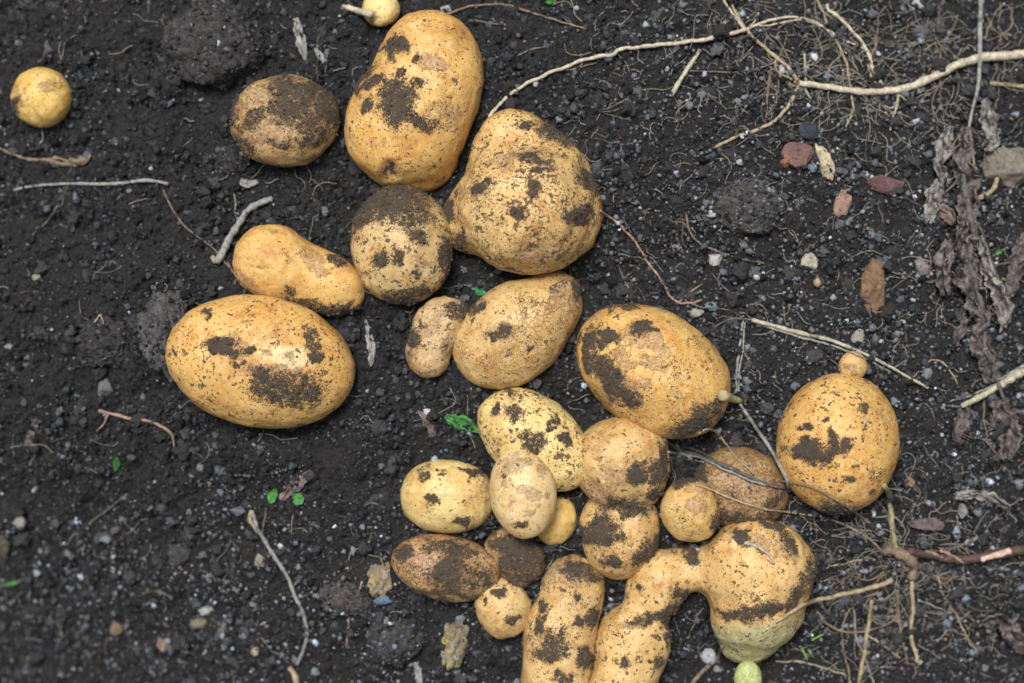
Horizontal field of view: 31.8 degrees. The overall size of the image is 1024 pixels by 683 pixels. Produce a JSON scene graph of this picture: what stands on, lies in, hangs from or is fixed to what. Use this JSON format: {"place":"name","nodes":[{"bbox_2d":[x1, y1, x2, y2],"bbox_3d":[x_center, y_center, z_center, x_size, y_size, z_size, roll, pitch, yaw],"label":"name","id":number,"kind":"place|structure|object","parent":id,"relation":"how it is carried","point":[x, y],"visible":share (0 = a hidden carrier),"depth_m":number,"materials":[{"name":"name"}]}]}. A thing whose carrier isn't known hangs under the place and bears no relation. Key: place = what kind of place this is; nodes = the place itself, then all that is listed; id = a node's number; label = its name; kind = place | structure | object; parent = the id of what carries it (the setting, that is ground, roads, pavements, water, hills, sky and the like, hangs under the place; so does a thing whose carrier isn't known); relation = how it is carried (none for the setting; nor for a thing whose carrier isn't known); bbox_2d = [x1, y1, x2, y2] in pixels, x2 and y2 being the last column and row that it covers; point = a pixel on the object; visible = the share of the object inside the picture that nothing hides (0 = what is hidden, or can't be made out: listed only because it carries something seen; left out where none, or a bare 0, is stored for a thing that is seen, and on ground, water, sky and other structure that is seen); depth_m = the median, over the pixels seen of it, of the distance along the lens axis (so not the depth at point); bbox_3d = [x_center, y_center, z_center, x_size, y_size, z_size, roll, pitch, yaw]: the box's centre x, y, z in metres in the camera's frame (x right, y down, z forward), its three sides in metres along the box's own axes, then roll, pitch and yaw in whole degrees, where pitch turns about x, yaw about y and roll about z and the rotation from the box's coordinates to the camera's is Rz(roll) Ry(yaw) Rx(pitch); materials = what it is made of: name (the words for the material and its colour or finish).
{"place":"outdoors","nodes":[
{"label":"outdoors","id":0,"kind":"place"},
{"bbox_2d":[0,0,1023,682],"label":"ground","id":1,"kind":"structure","parent":0,"point":[328,468],"depth_m":0.91,"materials":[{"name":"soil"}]},
{"bbox_2d":[0,535,10,558],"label":"stone","id":2,"kind":"object","parent":1,"relation":"on","point":[4,547],"visible":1,"depth_m":0.95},
{"bbox_2d":[12,516,26,529],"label":"stone","id":3,"kind":"object","parent":1,"relation":"on","point":[19,522],"visible":1,"depth_m":0.94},
{"bbox_2d":[23,423,37,446],"bbox_3d":[-0.246,0.048,0.920,0.010,0.008,0.013,0,90,0],"label":"leaf scrap","id":4,"kind":"object","parent":1,"relation":"on","point":[29,436],"visible":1,"depth_m":0.92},
{"bbox_2d":[10,67,72,127],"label":"potato","id":5,"kind":"object","parent":1,"relation":"on","point":[40,97],"visible":1,"depth_m":0.91,"materials":[{"name":"food"}]},
{"bbox_2d":[0,130,91,166],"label":"root","id":6,"kind":"object","parent":1,"relation":"on","point":[72,162],"visible":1,"depth_m":0.92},
{"bbox_2d":[13,178,168,190],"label":"stem","id":7,"kind":"object","parent":1,"relation":"on","point":[149,180],"visible":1,"depth_m":0.91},
{"bbox_2d":[76,316,129,368],"bbox_3d":[-0.205,0.001,0.908,0.029,0.020,0.028,0,90,0],"label":"soil clod","id":8,"kind":"object","parent":1,"relation":"on","point":[106,343],"visible":1,"depth_m":0.90,"materials":[{"name":"soil"}]},
{"bbox_2d":[98,378,112,396],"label":"stone","id":9,"kind":"object","parent":1,"relation":"on","point":[104,387],"visible":1,"depth_m":0.91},
{"bbox_2d":[110,620,122,635],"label":"stone","id":10,"kind":"object","parent":1,"relation":"on","point":[116,629],"visible":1,"depth_m":0.95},
{"bbox_2d":[96,409,175,446],"bbox_3d":[-0.190,0.044,0.909,0.042,0.012,0.012,10,90,0],"label":"root","id":11,"kind":"object","parent":1,"relation":"on","point":[101,411],"visible":1,"depth_m":0.91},
{"bbox_2d":[134,286,187,382],"bbox_3d":[-0.171,-0.003,0.894,0.032,0.028,0.046,-18,90,0],"label":"soil clod","id":12,"kind":"object","parent":1,"relation":"on","point":[158,321],"visible":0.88,"depth_m":0.89,"materials":[{"name":"soil"}]},
{"bbox_2d":[157,638,166,651],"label":"stone","id":13,"kind":"object","parent":1,"relation":"on","point":[163,644],"visible":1,"depth_m":0.95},
{"bbox_2d":[162,190,228,266],"bbox_3d":[-0.160,-0.055,0.904,0.005,0.009,0.053,-42,90,0],"label":"root","id":14,"kind":"object","parent":1,"relation":"on","point":[188,229],"visible":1,"depth_m":0.91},
{"bbox_2d":[190,617,206,628],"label":"stone","id":15,"kind":"object","parent":1,"relation":"on","point":[199,623],"visible":1,"depth_m":0.94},
{"bbox_2d":[198,605,212,614],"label":"stone","id":16,"kind":"object","parent":1,"relation":"on","point":[204,610],"visible":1,"depth_m":0.94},
{"bbox_2d":[160,0,265,90],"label":"soil clod","id":17,"kind":"object","parent":1,"relation":"on","point":[192,52],"visible":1,"depth_m":0.90,"materials":[{"name":"soil"}]},
{"bbox_2d":[212,143,249,175],"bbox_3d":[-0.141,-0.091,0.907,0.020,0.012,0.017,0,90,0],"label":"soil clod","id":18,"kind":"object","parent":1,"relation":"on","point":[230,158],"visible":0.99,"depth_m":0.90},
{"bbox_2d":[229,506,245,515],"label":"stone","id":19,"kind":"object","parent":1,"relation":"on","point":[238,511],"visible":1,"depth_m":0.91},
{"bbox_2d":[210,194,272,289],"bbox_3d":[-0.137,-0.052,0.897,0.023,0.019,0.049,14,90,0],"label":"twig","id":20,"kind":"object","parent":1,"relation":"on","point":[227,242],"visible":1,"depth_m":0.90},
{"bbox_2d":[239,178,258,187],"bbox_3d":[-0.132,-0.080,0.905,0.009,0.005,0.005,0,90,0],"label":"leaf scrap","id":21,"kind":"object","parent":1,"relation":"on","point":[245,183],"visible":1,"depth_m":0.91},
{"bbox_2d":[254,553,264,566],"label":"stone","id":22,"kind":"object","parent":1,"relation":"on","point":[259,559],"visible":1,"depth_m":0.92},
{"bbox_2d":[165,294,354,428],"bbox_3d":[-0.124,0.010,0.890,0.093,0.058,0.066,0,90,0],"label":"potato","id":23,"kind":"object","parent":1,"relation":"on","point":[264,361],"visible":1,"depth_m":0.87,"materials":[{"name":"food"}]},
{"bbox_2d":[248,508,308,665],"bbox_3d":[-0.113,0.124,0.919,0.021,0.027,0.085,-15,90,0],"label":"stem","id":24,"kind":"object","parent":1,"relation":"on","point":[254,523],"visible":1,"depth_m":0.92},
{"bbox_2d":[229,72,340,166],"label":"potato","id":25,"kind":"object","parent":1,"relation":"on","point":[283,119],"visible":1,"depth_m":0.88,"materials":[{"name":"food"}]},
{"bbox_2d":[267,470,312,504],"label":"seedling","id":26,"kind":"object","parent":1,"relation":"on","point":[285,496],"visible":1,"depth_m":0.90,"materials":[{"name":"green plant"}]},
{"bbox_2d":[288,666,298,682],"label":"stem","id":27,"kind":"object","parent":1,"relation":"on","point":[294,674],"visible":1,"depth_m":0.93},
{"bbox_2d":[233,224,364,316],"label":"potato","id":28,"kind":"object","parent":1,"relation":"on","point":[284,262],"visible":1,"depth_m":0.88,"materials":[{"name":"food"}]},
{"bbox_2d":[293,17,306,59],"bbox_3d":[-0.107,-0.153,0.907,0.007,0.005,0.022,0,90,0],"label":"leaf scrap","id":29,"kind":"object","parent":1,"relation":"on","point":[300,43],"visible":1,"depth_m":0.91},
{"bbox_2d":[318,581,372,616],"bbox_3d":[-0.083,0.130,0.909,0.029,0.015,0.019,0,90,0],"label":"soil clod","id":30,"kind":"object","parent":1,"relation":"on","point":[340,598],"visible":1,"depth_m":0.90,"materials":[{"name":"soil"}]},
{"bbox_2d":[364,320,375,365],"bbox_3d":[-0.071,0.001,0.898,0.006,0.006,0.024,0,90,0],"label":"leaf scrap","id":31,"kind":"object","parent":1,"relation":"on","point":[371,347],"visible":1,"depth_m":0.90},
{"bbox_2d":[342,0,399,26],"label":"potato","id":32,"kind":"object","parent":1,"relation":"on","point":[379,13],"visible":1,"depth_m":0.90,"materials":[{"name":"food"}]},
{"bbox_2d":[367,557,392,604],"bbox_3d":[-0.066,0.120,0.902,0.013,0.008,0.024,0,90,0],"label":"mottled lump","id":33,"kind":"object","parent":1,"relation":"on","point":[379,582],"visible":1,"depth_m":0.90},
{"bbox_2d":[365,616,426,667],"bbox_3d":[-0.059,0.150,0.911,0.029,0.024,0.029,33,90,0],"label":"soil clod","id":34,"kind":"object","parent":1,"relation":"on","point":[398,643],"visible":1,"depth_m":0.90,"materials":[{"name":"soil"}]},
{"bbox_2d":[350,184,452,306],"bbox_3d":[-0.054,-0.048,0.892,0.051,0.046,0.062,0,90,0],"label":"potato","id":35,"kind":"object","parent":1,"relation":"on","point":[401,248],"visible":1,"depth_m":0.88,"materials":[{"name":"food"}]},
{"bbox_2d":[344,10,483,191],"bbox_3d":[-0.047,-0.120,0.892,0.061,0.054,0.092,23,90,0],"label":"potato","id":36,"kind":"object","parent":1,"relation":"on","point":[412,108],"visible":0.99,"depth_m":0.87,"materials":[{"name":"food"}]},
{"bbox_2d":[413,662,422,682],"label":"leaf scrap","id":37,"kind":"object","parent":1,"relation":"on","point":[418,675],"visible":1,"depth_m":0.91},
{"bbox_2d":[417,410,436,437],"bbox_3d":[-0.042,0.041,0.898,0.010,0.009,0.015,0,90,0],"label":"leaf scrap","id":38,"kind":"object","parent":1,"relation":"on","point":[430,427],"visible":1,"depth_m":0.90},
{"bbox_2d":[405,296,468,377],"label":"potato","id":39,"kind":"object","parent":1,"relation":"on","point":[437,322],"visible":1,"depth_m":0.89,"materials":[{"name":"food"}]},
{"bbox_2d":[391,534,501,603],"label":"potato","id":40,"kind":"object","parent":1,"relation":"on","point":[444,568],"visible":1,"depth_m":0.89,"materials":[{"name":"food"}]},
{"bbox_2d":[400,459,492,532],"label":"potato","id":41,"kind":"object","parent":1,"relation":"on","point":[445,496],"visible":0.98,"depth_m":0.89,"materials":[{"name":"food"}]},
{"bbox_2d":[440,619,469,670],"bbox_3d":[-0.029,0.152,0.908,0.015,0.008,0.027,0,90,0],"label":"mottled lump","id":42,"kind":"object","parent":1,"relation":"on","point":[455,634],"visible":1,"depth_m":0.91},
{"bbox_2d":[444,414,484,435],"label":"green leaf","id":43,"kind":"object","parent":1,"relation":"on","point":[461,420],"visible":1,"depth_m":0.90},
{"bbox_2d":[474,286,487,295],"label":"green leaf","id":44,"kind":"object","parent":1,"relation":"on","point":[477,290],"visible":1,"depth_m":0.90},
{"bbox_2d":[474,578,530,638],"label":"potato","id":45,"kind":"object","parent":1,"relation":"on","point":[503,608],"visible":1,"depth_m":0.89,"materials":[{"name":"food"}]},
{"bbox_2d":[0,0,1023,682],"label":"root hairs","id":46,"kind":"object","parent":1,"relation":"on","point":[842,78],"visible":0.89,"depth_m":0.91},
{"bbox_2d":[484,528,545,587],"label":"potato","id":47,"kind":"object","parent":1,"relation":"on","point":[520,562],"visible":0.97,"depth_m":0.89,"materials":[{"name":"food"}]},
{"bbox_2d":[452,270,582,388],"bbox_3d":[0.004,-0.007,0.895,0.074,0.043,0.049,-35,90,0],"label":"potato","id":48,"kind":"object","parent":1,"relation":"on","point":[513,333],"visible":1,"depth_m":0.88,"materials":[{"name":"food"}]},
{"bbox_2d":[448,3,586,55],"bbox_3d":[0.001,-0.156,0.904,0.069,0.013,0.025,18,90,0],"label":"root","id":49,"kind":"object","parent":1,"relation":"on","point":[502,4],"visible":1,"depth_m":0.91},
{"bbox_2d":[444,108,602,274],"bbox_3d":[0.009,-0.071,0.885,0.076,0.061,0.078,24,90,0],"label":"potato","id":50,"kind":"object","parent":1,"relation":"on","point":[524,198],"visible":1,"depth_m":0.87,"materials":[{"name":"food"}]},
{"bbox_2d":[477,387,583,491],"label":"potato","id":51,"kind":"object","parent":1,"relation":"on","point":[548,432],"visible":0.85,"depth_m":0.88,"materials":[{"name":"food"}]},
{"bbox_2d":[489,449,556,538],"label":"potato","id":52,"kind":"object","parent":51,"relation":"on","point":[523,493],"visible":1,"depth_m":0.87,"materials":[{"name":"food"}]},
{"bbox_2d":[538,497,576,544],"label":"potato","id":53,"kind":"object","parent":1,"relation":"on","point":[560,528],"visible":0.67,"depth_m":0.89,"materials":[{"name":"food"}]},
{"bbox_2d":[520,554,604,682],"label":"potato","id":54,"kind":"object","parent":1,"relation":"on","point":[560,631],"visible":1,"depth_m":0.89,"materials":[{"name":"food"}]},
{"bbox_2d":[578,417,670,579],"bbox_3d":[0.054,0.077,0.892,0.048,0.046,0.083,0,90,0],"label":"potato","id":55,"kind":"object","parent":1,"relation":"on","point":[625,465],"visible":0.98,"depth_m":0.88,"materials":[{"name":"food"}]},
{"bbox_2d":[599,209,701,304],"bbox_3d":[0.063,-0.034,0.892,0.068,0.021,0.029,36,90,0],"label":"root","id":56,"kind":"object","parent":1,"relation":"on","point":[645,259],"visible":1,"depth_m":0.90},
{"bbox_2d":[576,303,742,438],"bbox_3d":[0.070,0.014,0.890,0.061,0.052,0.082,-40,90,0],"label":"potato","id":57,"kind":"object","parent":1,"relation":"on","point":[663,373],"visible":1,"depth_m":0.87,"materials":[{"name":"food"}]},
{"bbox_2d":[488,0,864,116],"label":"root","id":58,"kind":"object","parent":1,"relation":"on","point":[617,50],"visible":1,"depth_m":0.90,"materials":[{"name":"plant"}]},
{"bbox_2d":[669,49,701,96],"bbox_3d":[0.086,-0.134,0.899,0.003,0.007,0.029,32,90,0],"label":"straw","id":59,"kind":"object","parent":1,"relation":"on","point":[676,86],"visible":1,"depth_m":0.90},
{"bbox_2d":[660,477,719,541],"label":"potato","id":60,"kind":"object","parent":1,"relation":"on","point":[689,510],"visible":1,"depth_m":0.88,"materials":[{"name":"food"}]},
{"bbox_2d":[690,308,703,317],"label":"stone","id":61,"kind":"object","parent":1,"relation":"on","point":[694,312],"visible":1,"depth_m":0.90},
{"bbox_2d":[590,519,823,682],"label":"potato","id":62,"kind":"object","parent":1,"relation":"on","point":[752,581],"visible":0.98,"depth_m":0.88,"materials":[{"name":"food"}]},
{"bbox_2d":[699,648,715,663],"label":"stone","id":63,"kind":"object","parent":1,"relation":"on","point":[708,656],"visible":1,"depth_m":0.92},
{"bbox_2d":[691,645,723,682],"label":"root","id":64,"kind":"object","parent":1,"relation":"on","point":[702,671],"visible":1,"depth_m":0.92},
{"bbox_2d":[709,254,721,265],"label":"stone","id":65,"kind":"object","parent":1,"relation":"on","point":[714,259],"visible":1,"depth_m":0.90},
{"bbox_2d":[685,214,763,263],"bbox_3d":[0.104,-0.048,0.898,0.047,0.006,0.010,32,90,0],"label":"root","id":66,"kind":"object","parent":1,"relation":"on","point":[691,234],"visible":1,"depth_m":0.90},
{"bbox_2d":[694,446,788,525],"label":"potato","id":67,"kind":"object","parent":1,"relation":"on","point":[763,467],"visible":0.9,"depth_m":0.89,"materials":[{"name":"food"}]},
{"bbox_2d":[662,438,786,488],"bbox_3d":[0.104,0.062,0.896,0.067,0.032,0.006,21,90,0],"label":"stalk","id":68,"kind":"object","parent":67,"relation":"on","point":[716,463],"visible":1,"depth_m":0.89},
{"bbox_2d":[698,428,754,474],"bbox_3d":[0.107,0.052,0.893,0.034,0.023,0.007,37,90,0],"label":"root","id":69,"kind":"object","parent":67,"relation":"on","point":[729,448],"visible":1,"depth_m":0.89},
{"bbox_2d":[707,178,784,235],"bbox_3d":[0.116,-0.067,0.896,0.039,0.019,0.029,0,90,0],"label":"soil clod","id":70,"kind":"object","parent":1,"relation":"on","point":[751,206],"visible":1,"depth_m":0.89,"materials":[{"name":"soil"}]},
{"bbox_2d":[739,403,789,488],"bbox_3d":[0.127,0.051,0.893,0.005,0.024,0.050,-29,90,0],"label":"stalk","id":71,"kind":"object","parent":1,"relation":"on","point":[763,438],"visible":1,"depth_m":0.90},
{"bbox_2d":[780,154,789,167],"bbox_3d":[0.137,-0.090,0.898,0.007,0.005,0.008,0,90,0],"label":"brick fragment","id":72,"kind":"object","parent":1,"relation":"on","point":[784,162],"visible":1,"depth_m":0.90,"materials":[{"name":"brick"}]},
{"bbox_2d":[696,484,881,551],"bbox_3d":[0.141,0.086,0.897,0.107,0.032,0.008,21,90,0],"label":"root","id":73,"kind":"object","parent":1,"relation":"on","point":[773,510],"visible":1,"depth_m":0.89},
{"bbox_2d":[780,142,814,170],"bbox_3d":[0.142,-0.094,0.899,0.015,0.008,0.014,31,90,0],"label":"brick fragment","id":74,"kind":"object","parent":1,"relation":"on","point":[799,154],"visible":1,"depth_m":0.90,"materials":[{"name":"brick"}]},
{"bbox_2d":[798,123,818,140],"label":"stone","id":75,"kind":"object","parent":1,"relation":"on","point":[808,132],"visible":1,"depth_m":0.90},
{"bbox_2d":[801,252,817,269],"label":"stone","id":76,"kind":"object","parent":1,"relation":"on","point":[809,260],"visible":1,"depth_m":0.90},
{"bbox_2d":[775,660,844,674],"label":"root","id":77,"kind":"object","parent":1,"relation":"on","point":[822,667],"visible":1,"depth_m":0.92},
{"bbox_2d":[701,317,928,393],"bbox_3d":[0.151,0.007,0.892,0.116,0.022,0.039,0,90,0],"label":"straw","id":78,"kind":"object","parent":1,"relation":"on","point":[780,328],"visible":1,"depth_m":0.90,"materials":[{"name":"plant"}]},
{"bbox_2d":[815,143,834,180],"bbox_3d":[0.156,-0.090,0.897,0.010,0.009,0.019,0,90,0],"label":"stone","id":79,"kind":"object","parent":1,"relation":"on","point":[826,163],"visible":1,"depth_m":0.90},
{"bbox_2d":[776,351,899,515],"bbox_3d":[0.163,0.049,0.889,0.069,0.055,0.065,-39,90,0],"label":"potato","id":80,"kind":"object","parent":1,"relation":"on","point":[838,436],"visible":0.99,"depth_m":0.87,"materials":[{"name":"food"}]},
{"bbox_2d":[833,188,851,217],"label":"stone","id":81,"kind":"object","parent":1,"relation":"on","point":[843,203],"visible":1,"depth_m":0.90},
{"bbox_2d":[851,329,864,342],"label":"stone","id":82,"kind":"object","parent":1,"relation":"on","point":[857,335],"visible":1,"depth_m":0.90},
{"bbox_2d":[715,0,1023,147],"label":"root","id":83,"kind":"object","parent":1,"relation":"on","point":[972,60],"visible":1,"depth_m":0.91,"materials":[{"name":"plant"}]},
{"bbox_2d":[860,258,885,313],"bbox_3d":[0.180,-0.028,0.901,0.013,0.008,0.029,0,90,0],"label":"stone","id":84,"kind":"object","parent":1,"relation":"on","point":[872,290],"visible":1,"depth_m":0.90,"materials":[{"name":"stone"}]},
{"bbox_2d":[775,483,976,682],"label":"root cluster","id":85,"kind":"object","parent":1,"relation":"on","point":[902,554],"visible":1,"depth_m":0.92,"materials":[{"name":"plant"}]},
{"bbox_2d":[780,480,891,556],"bbox_3d":[0.164,0.085,0.891,0.072,0.043,0.009,34,90,0],"label":"root","id":86,"kind":"object","parent":85,"relation":"attached to","point":[838,501],"visible":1,"depth_m":0.88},
{"bbox_2d":[867,174,904,194],"bbox_3d":[0.187,-0.079,0.901,0.019,0.004,0.010,0,90,0],"label":"brick fragment","id":87,"kind":"object","parent":1,"relation":"on","point":[885,184],"visible":1,"depth_m":0.90,"materials":[{"name":"brick"}]},
{"bbox_2d":[914,256,930,274],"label":"stone","id":88,"kind":"object","parent":1,"relation":"on","point":[922,266],"visible":1,"depth_m":0.90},
{"bbox_2d":[907,517,944,530],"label":"stone","id":89,"kind":"object","parent":1,"relation":"on","point":[933,524],"visible":1,"depth_m":0.91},
{"bbox_2d":[923,173,945,224],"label":"dead leaf","id":90,"kind":"object","parent":1,"relation":"on","point":[934,192],"visible":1,"depth_m":0.90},
{"bbox_2d":[932,238,954,297],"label":"dead leaf","id":91,"kind":"object","parent":1,"relation":"on","point":[943,259],"visible":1,"depth_m":0.90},
{"bbox_2d":[933,126,954,181],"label":"dead leaf","id":92,"kind":"object","parent":1,"relation":"on","point":[944,146],"visible":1,"depth_m":0.90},
{"bbox_2d":[933,202,956,225],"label":"dead leaf","id":93,"kind":"object","parent":1,"relation":"on","point":[945,212],"visible":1,"depth_m":0.90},
{"bbox_2d":[951,316,971,345],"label":"dead leaf","id":94,"kind":"object","parent":1,"relation":"on","point":[959,333],"visible":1,"depth_m":0.90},
{"bbox_2d":[958,503,967,518],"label":"stone","id":95,"kind":"object","parent":1,"relation":"on","point":[962,510],"visible":1,"depth_m":0.91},
{"bbox_2d":[952,406,977,447],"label":"dead leaf","id":96,"kind":"object","parent":1,"relation":"on","point":[963,422],"visible":1,"depth_m":0.90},
{"bbox_2d":[907,545,1023,564],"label":"rootstock","id":97,"kind":"object","parent":1,"relation":"on","point":[984,556],"visible":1,"depth_m":0.91,"materials":[{"name":"brown plant"}]},
{"bbox_2d":[949,127,982,247],"bbox_3d":[0.228,-0.077,0.903,0.017,0.019,0.062,0,90,0],"label":"dead leaf","id":98,"kind":"object","parent":1,"relation":"on","point":[956,163],"visible":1,"depth_m":0.90,"materials":[{"name":"plant"}]},
{"bbox_2d":[953,218,991,336],"bbox_3d":[0.228,-0.032,0.900,0.017,0.016,0.061,-8,90,0],"label":"dead leaf","id":99,"kind":"object","parent":1,"relation":"on","point":[966,282],"visible":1,"depth_m":0.90,"materials":[{"name":"plant"}]},
{"bbox_2d":[942,126,1005,399],"bbox_3d":[0.231,-0.038,0.904,0.024,0.012,0.139,-10,90,0],"label":"stem","id":100,"kind":"object","parent":1,"relation":"on","point":[964,188],"visible":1,"depth_m":0.90,"materials":[{"name":"plant"}]},
{"bbox_2d":[953,489,1010,510],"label":"dead leaf","id":101,"kind":"object","parent":1,"relation":"on","point":[992,497],"visible":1,"depth_m":0.91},
{"bbox_2d":[946,364,1023,407],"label":"straw","id":102,"kind":"object","parent":1,"relation":"on","point":[1012,377],"visible":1,"depth_m":0.90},
{"bbox_2d":[969,324,1004,383],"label":"dead leaf","id":103,"kind":"object","parent":1,"relation":"on","point":[979,351],"visible":1,"depth_m":0.90,"materials":[{"name":"plant"}]},
{"bbox_2d":[978,177,998,199],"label":"stalk","id":104,"kind":"object","parent":1,"relation":"on","point":[993,188],"visible":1,"depth_m":0.91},
{"bbox_2d":[978,97,1000,151],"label":"dead leaf","id":105,"kind":"object","parent":1,"relation":"on","point":[988,119],"visible":1,"depth_m":0.91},
{"bbox_2d":[968,0,1012,125],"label":"stem","id":106,"kind":"object","parent":1,"relation":"on","point":[980,17],"visible":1,"depth_m":0.92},
{"bbox_2d":[981,402,1004,461],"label":"root","id":107,"kind":"object","parent":1,"relation":"on","point":[986,437],"visible":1,"depth_m":0.91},
{"bbox_2d":[977,235,1014,332],"bbox_3d":[0.242,-0.030,0.902,0.012,0.014,0.050,-18,90,0],"label":"dead leaf","id":108,"kind":"object","parent":1,"relation":"on","point":[1004,305],"visible":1,"depth_m":0.90,"materials":[{"name":"plant"}]},
{"bbox_2d":[982,613,1023,653],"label":"dead leaf","id":109,"kind":"object","parent":1,"relation":"on","point":[1012,634],"visible":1,"depth_m":0.92,"materials":[{"name":"plant"}]},
{"bbox_2d":[982,147,1023,188],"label":"stone","id":110,"kind":"object","parent":1,"relation":"on","point":[1005,165],"visible":1,"depth_m":0.91,"materials":[{"name":"stone"}]},
{"bbox_2d":[987,397,1023,461],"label":"dead leaf","id":111,"kind":"object","parent":1,"relation":"on","point":[1010,443],"visible":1,"depth_m":0.91,"materials":[{"name":"plant"}]},
{"bbox_2d":[989,81,1023,88],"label":"twig","id":112,"kind":"object","parent":1,"relation":"on","point":[1003,84],"visible":1,"depth_m":0.92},
{"bbox_2d":[1004,232,1023,299],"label":"dead leaf","id":113,"kind":"object","parent":1,"relation":"on","point":[1015,267],"visible":1,"depth_m":0.91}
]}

